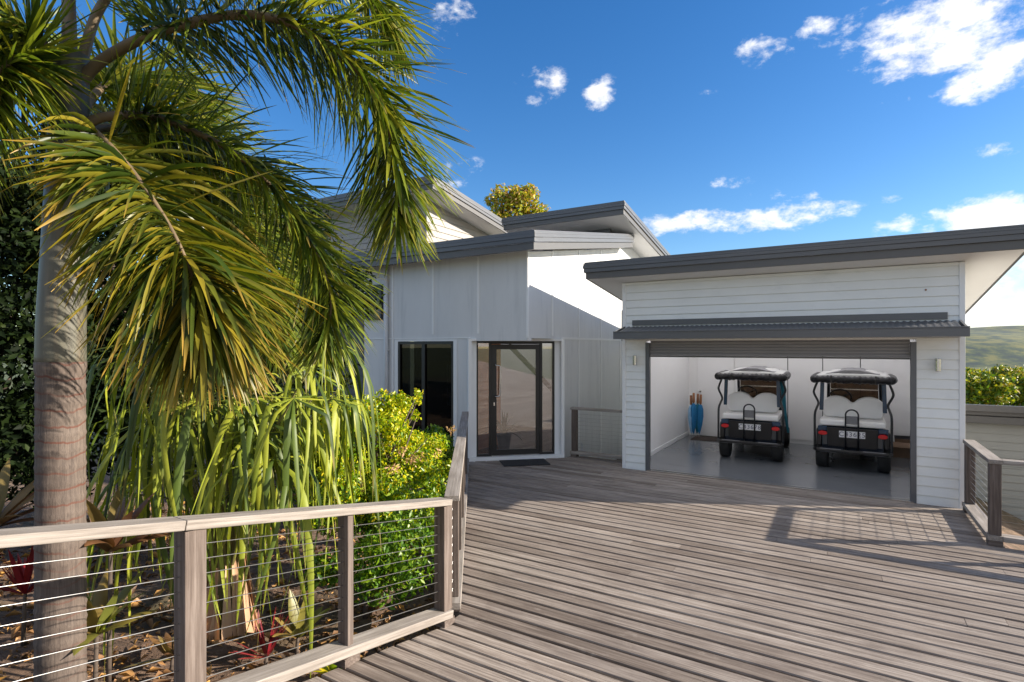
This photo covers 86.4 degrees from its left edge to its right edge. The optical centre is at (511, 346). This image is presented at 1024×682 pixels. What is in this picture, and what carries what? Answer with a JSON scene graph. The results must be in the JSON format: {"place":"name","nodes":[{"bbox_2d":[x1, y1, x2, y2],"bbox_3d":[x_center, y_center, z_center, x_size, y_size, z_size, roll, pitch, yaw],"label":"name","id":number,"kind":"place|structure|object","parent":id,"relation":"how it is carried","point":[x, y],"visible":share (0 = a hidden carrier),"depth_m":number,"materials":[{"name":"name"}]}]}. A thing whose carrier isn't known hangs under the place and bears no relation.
{"place":"outdoors","nodes":[
{"label":"outdoors","id":0,"kind":"place"},
{"bbox_2d":[0,355,1023,681],"bbox_3d":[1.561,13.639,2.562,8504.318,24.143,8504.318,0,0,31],"label":"ground","id":1,"kind":"structure","parent":0,"point":[220,665],"depth_m":4.75,"materials":[{"name":"soil"}]},
{"bbox_2d":[0,458,33,526],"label":"cordyline","id":2,"kind":"object","parent":1,"relation":"on","point":[18,501],"visible":0.71,"depth_m":4.36,"materials":[{"name":"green plant"}]},
{"bbox_2d":[0,545,33,646],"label":"cordyline","id":3,"kind":"object","parent":1,"relation":"on","point":[22,573],"visible":0.62,"depth_m":3.87,"materials":[{"name":"red plant"}]},
{"bbox_2d":[0,120,112,501],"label":"dark tree","id":4,"kind":"object","parent":1,"relation":"on","point":[20,237],"visible":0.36,"depth_m":5.06,"materials":[{"name":"green plant"}]},
{"bbox_2d":[1,106,221,541],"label":"dark tree","id":5,"kind":"object","parent":1,"relation":"on","point":[100,414],"visible":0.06,"depth_m":5.87,"materials":[{"name":"green plant"}]},
{"bbox_2d":[72,567,156,681],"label":"cordyline","id":6,"kind":"object","parent":1,"relation":"on","point":[98,616],"visible":0.6,"depth_m":3.17,"materials":[{"name":"green plant"}]},
{"bbox_2d":[84,487,170,681],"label":"cordyline","id":7,"kind":"object","parent":1,"relation":"on","point":[109,545],"visible":0.69,"depth_m":3.25,"materials":[{"name":"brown plant"}]},
{"bbox_2d":[124,623,208,675],"bbox_3d":[-2.333,2.091,3.759,0.391,0.359,0.452,0,0,2],"label":"cordyline","id":8,"kind":"object","parent":1,"relation":"on","point":[167,649],"visible":0.49,"depth_m":3.74,"materials":[{"name":"red plant"}]},
{"bbox_2d":[0,478,433,681],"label":"leaf litter","id":9,"kind":"object","parent":1,"relation":"on","point":[129,674],"visible":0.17,"depth_m":4.47,"materials":[{"name":"brown plant"}]},
{"bbox_2d":[86,331,386,681],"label":"fan palm","id":10,"kind":"object","parent":1,"relation":"on","point":[266,451],"visible":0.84,"depth_m":3.63,"materials":[{"name":"green plant"}]},
{"bbox_2d":[0,0,473,681],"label":"palm tree","id":11,"kind":"object","parent":1,"relation":"on","point":[220,312],"visible":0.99,"depth_m":2.80,"materials":[{"name":"green plant"}]},
{"bbox_2d":[131,155,384,511],"bbox_3d":[-3.309,-0.154,7.157,3.085,5.197,2.716,0,0,-32],"label":"dark tree","id":12,"kind":"object","parent":1,"relation":"on","point":[354,285],"visible":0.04,"depth_m":7.16,"materials":[{"name":"green plant"}]},
{"bbox_2d":[230,608,293,664],"bbox_3d":[-1.722,2.074,3.872,0.351,0.485,0.527,0,0,31],"label":"cordyline","id":13,"kind":"object","parent":1,"relation":"on","point":[267,651],"visible":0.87,"depth_m":3.85,"materials":[{"name":"red plant"}]},
{"bbox_2d":[272,589,330,654],"bbox_3d":[-1.507,2.073,4.038,0.340,0.534,0.616,0,0,13],"label":"cordyline","id":14,"kind":"object","parent":1,"relation":"on","point":[299,626],"visible":0.85,"depth_m":4.00,"materials":[{"name":"green plant"}]},
{"bbox_2d":[312,664,341,673],"bbox_3d":[-1.205,2.209,3.684,0.296,0.246,0.214,0,0,-2],"label":"cordyline","id":15,"kind":"object","parent":1,"relation":"on","point":[328,668],"visible":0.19,"depth_m":3.71,"materials":[{"name":"green plant"}]},
{"bbox_2d":[300,510,433,618],"bbox_3d":[-1.174,1.954,4.723,1.335,1.016,0.696,0,0,-31],"label":"shrub","id":16,"kind":"object","parent":1,"relation":"on","point":[391,569],"visible":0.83,"depth_m":4.64,"materials":[{"name":"green plant"}]},
{"bbox_2d":[292,388,455,567],"bbox_3d":[-1.296,1.435,5.619,1.873,2.052,1.295,0,0,-24],"label":"lime shrub","id":17,"kind":"object","parent":1,"relation":"on","point":[401,451],"visible":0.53,"depth_m":5.47,"materials":[{"name":"green plant"}]},
{"bbox_2d":[395,424,453,467],"bbox_3d":[-1.167,1.759,7.548,0.657,1.406,1.150,0,0,43],"label":"shrub","id":18,"kind":"object","parent":1,"relation":"on","point":[433,430],"visible":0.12,"depth_m":7.55,"materials":[{"name":"green plant"}]},
{"bbox_2d":[269,175,669,461],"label":"house","id":19,"kind":"structure","parent":1,"relation":"on","point":[493,316],"depth_m":10.89,"materials":[{"name":"white paint"}]},
{"bbox_2d":[365,284,382,319],"bbox_3d":[-2.853,-0.920,11.328,0.460,0.720,0.080,0,0,31],"label":"window","id":20,"kind":"structure","parent":19,"relation":"in","point":[380,313],"depth_m":11.26,"materials":[{"name":"brown metal"}]},
{"bbox_2d":[373,218,393,249],"bbox_3d":[-3.271,-2.885,13.948,0.700,0.830,0.080,0,0,31],"label":"window","id":21,"kind":"structure","parent":19,"relation":"in","point":[376,218],"depth_m":13.95,"materials":[{"name":"brown metal"}]},
{"bbox_2d":[398,341,452,459],"bbox_3d":[-1.679,1.025,10.660,1.400,2.250,0.080,0,0,31],"label":"sliding door","id":22,"kind":"structure","parent":19,"relation":"in","point":[427,367],"depth_m":10.61,"materials":[{"name":"black glass"}]},
{"bbox_2d":[483,412,527,448],"bbox_3d":[-0.119,1.636,10.937,0.922,0.828,1.101,0,0,31],"label":"potted plant","id":23,"kind":"object","parent":19,"relation":"on","point":[503,438],"visible":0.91,"depth_m":10.88,"materials":[{"name":"grey plant"}]},
{"bbox_2d":[492,344,539,454],"bbox_3d":[0.078,0.994,10.249,0.917,2.072,0.136,0,0,-11],"label":"front door","id":24,"kind":"structure","parent":19,"relation":"in","point":[536,450],"depth_m":10.26,"materials":[{"name":"brown metal"}]},
{"bbox_2d":[484,182,550,217],"bbox_3d":[0.033,-1.240,22.026,2.640,10.931,2.233,0,0,-38],"label":"flowering tree","id":25,"kind":"object","parent":1,"relation":"on","point":[514,199],"visible":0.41,"depth_m":21.83,"materials":[{"name":"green plant"}]},
{"bbox_2d":[583,224,1023,508],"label":"garage","id":26,"kind":"structure","parent":1,"relation":"on","point":[899,307],"depth_m":8.27,"materials":[{"name":"white paint"}]},
{"bbox_2d":[688,395,691,437],"bbox_3d":[4.133,1.605,12.579,0.134,0.963,0.159,0,0,-3],"label":"umbrella","id":27,"kind":"object","parent":26,"relation":"on","point":[689,416],"visible":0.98,"depth_m":12.55,"materials":[{"name":"blue fabric"}]},
{"bbox_2d":[691,435,719,441],"bbox_3d":[4.537,2.078,12.300,0.850,0.016,0.630,0,0,31],"label":"doormat","id":28,"kind":"object","parent":26,"relation":"on","point":[706,438],"visible":0.56,"depth_m":12.30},
{"bbox_2d":[691,393,696,436],"bbox_3d":[4.170,1.575,12.521,0.161,1.024,0.140,0,0,-39],"label":"umbrella","id":29,"kind":"object","parent":28,"relation":"on","point":[693,415],"visible":0.99,"depth_m":12.48,"materials":[{"name":"blue fabric"}]},
{"bbox_2d":[695,394,698,432],"bbox_3d":[4.264,1.585,12.546,0.156,1.003,0.136,0,0,-34],"label":"umbrella","id":30,"kind":"object","parent":28,"relation":"on","point":[697,405],"visible":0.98,"depth_m":12.54,"materials":[{"name":"teal fabric"}]},
{"bbox_2d":[697,394,702,433],"bbox_3d":[4.299,1.590,12.477,0.159,0.993,0.133,0,0,-33],"label":"umbrella","id":31,"kind":"object","parent":28,"relation":"on","point":[700,415],"visible":0.96,"depth_m":12.44,"materials":[{"name":"blue fabric"}]},
{"bbox_2d":[697,357,733,435],"bbox_3d":[4.692,1.045,12.603,0.810,2.050,0.087,0,0,31],"label":"inner door","id":32,"kind":"structure","parent":26,"relation":"in","point":[707,385],"depth_m":12.67,"materials":[{"name":"white laminate"}]},
{"bbox_2d":[715,366,790,461],"bbox_3d":[4.935,1.242,10.978,1.269,1.688,2.634,0,0,30],"label":"golf cart","id":33,"kind":"object","parent":26,"relation":"on","point":[755,414],"visible":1,"depth_m":10.11,"materials":[{"name":"black plastic"}]},
{"bbox_2d":[735,358,786,408],"bbox_3d":[5.528,0.850,12.133,1.067,2.300,0.020,0,0,31],"label":"cupboard door","id":34,"kind":"structure","parent":26,"relation":"in","point":[778,363],"depth_m":12.09,"materials":[{"name":"white laminate"}]},
{"bbox_2d":[650,339,909,359],"bbox_3d":[3.898,0.025,8.379,3.588,0.300,0.037,0,0,31],"label":"roller door","id":35,"kind":"structure","parent":26,"relation":"in","point":[886,348],"depth_m":8.22,"materials":[{"name":"grey metal"}]},
{"bbox_2d":[788,356,821,440],"bbox_3d":[6.272,0.850,11.680,0.644,2.300,0.020,0,0,31],"label":"cupboard door","id":36,"kind":"structure","parent":26,"relation":"in","point":[802,403],"depth_m":11.70,"materials":[{"name":"white laminate"}]},
{"bbox_2d":[823,359,859,414],"bbox_3d":[6.840,0.850,11.334,0.654,2.300,0.020,0,0,31],"label":"cupboard door","id":37,"kind":"structure","parent":26,"relation":"in","point":[828,364],"depth_m":11.37,"materials":[{"name":"white laminate"}]},
{"bbox_2d":[810,367,897,472],"bbox_3d":[6.311,1.242,10.081,1.269,1.688,2.634,0,0,33],"label":"golf cart","id":38,"kind":"object","parent":26,"relation":"on","point":[853,407],"visible":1,"depth_m":9.24,"materials":[{"name":"black plastic"}]},
{"bbox_2d":[861,339,915,435],"bbox_3d":[7.518,0.730,10.921,0.902,2.060,0.020,0,0,31],"label":"cupboard door","id":39,"kind":"structure","parent":26,"relation":"in","point":[899,406],"depth_m":10.82,"materials":[{"name":"white laminate"}]},
{"bbox_2d":[893,439,909,457],"bbox_3d":[7.403,1.942,10.402,0.500,0.286,0.590,0,0,31],"label":"carton","id":40,"kind":"object","parent":26,"relation":"on","point":[901,448],"visible":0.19,"depth_m":10.24,"materials":[{"name":"brown cardboard"}]},
{"bbox_2d":[965,366,986,379],"bbox_3d":[27.708,5.920,33.124,2.756,9.864,2.784,0,0,31],"label":"valley tree","id":41,"kind":"object","parent":1,"relation":"on","point":[973,371],"visible":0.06,"depth_m":32.53,"materials":[{"name":"green plant"}]},
{"bbox_2d":[965,368,1019,404],"bbox_3d":[22.322,5.749,26.113,2.943,9.475,2.215,0,0,17],"label":"valley tree","id":42,"kind":"object","parent":1,"relation":"on","point":[986,389],"visible":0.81,"depth_m":25.60,"materials":[{"name":"green plant"}]},
{"bbox_2d":[965,404,1023,520],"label":"outbuilding","id":43,"kind":"structure","parent":1,"relation":"on","point":[997,430],"depth_m":10.99,"materials":[{"name":"grey paint"}]},
{"bbox_2d":[982,364,1017,405],"bbox_3d":[32.025,6.431,35.695,2.566,10.673,2.257,0,0,31],"label":"valley tree","id":44,"kind":"object","parent":1,"relation":"on","point":[993,370],"visible":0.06,"depth_m":35.63,"materials":[{"name":"green plant"}]},
{"bbox_2d":[977,367,1023,405],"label":"valley tree","id":45,"kind":"object","parent":1,"relation":"on","point":[1019,377],"visible":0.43,"depth_m":27.19,"materials":[{"name":"green plant"}]},
{"bbox_2d":[992,365,1023,377],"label":"valley tree","id":46,"kind":"object","parent":1,"relation":"on","point":[1005,371],"visible":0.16,"depth_m":34.48,"materials":[{"name":"green plant"}]},
{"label":"deck joists","id":47,"kind":"structure","parent":1,"relation":"on","visible":0},
{"bbox_2d":[304,456,1023,681],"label":"deck","id":48,"kind":"structure","parent":47,"relation":"on","point":[584,569],"depth_m":4.74,"materials":[{"name":"grey wood"}]},
{"bbox_2d":[0,497,454,681],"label":"cable balustrade","id":49,"kind":"object","parent":48,"relation":"on","point":[345,649],"visible":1,"depth_m":2.77,"materials":[{"name":"grey wood"}]},
{"bbox_2d":[444,412,468,611],"bbox_3d":[-0.648,1.627,6.976,0.138,0.943,5.502,0,0,-4],"label":"cable balustrade","id":50,"kind":"object","parent":48,"relation":"on","point":[456,490],"visible":0.84,"depth_m":5.05,"materials":[{"name":"grey wood"}]},
{"bbox_2d":[499,458,549,466],"bbox_3d":[0.225,2.090,9.850,0.840,0.015,0.480,0,0,-11],"label":"doormat","id":51,"kind":"object","parent":48,"relation":"on","point":[522,462],"visible":1,"depth_m":9.81,"materials":[{"name":"black rubber"}]},
{"bbox_2d":[570,407,621,459],"bbox_3d":[1.635,1.627,10.151,1.163,0.943,0.138,0,0,31],"label":"cable balustrade","id":52,"kind":"object","parent":48,"relation":"on","point":[575,452],"visible":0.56,"depth_m":10.31,"materials":[{"name":"silver metal"}]},
{"bbox_2d":[962,439,1023,546],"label":"cable balustrade","id":53,"kind":"object","parent":48,"relation":"on","point":[990,527],"visible":1,"depth_m":5.77,"materials":[{"name":"grey wood"}]},
{"bbox_2d":[0,0,1023,345],"label":"sky","id":54,"kind":"structure","parent":0,"point":[721,124],"materials":[{"name":"blue"}]},
{"bbox_2d":[965,326,1023,367],"bbox_3d":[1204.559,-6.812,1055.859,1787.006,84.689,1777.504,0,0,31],"label":"hill","id":55,"kind":"structure","parent":0,"point":[989,347],"depth_m":740.77,"materials":[{"name":"green plant"}]}
]}

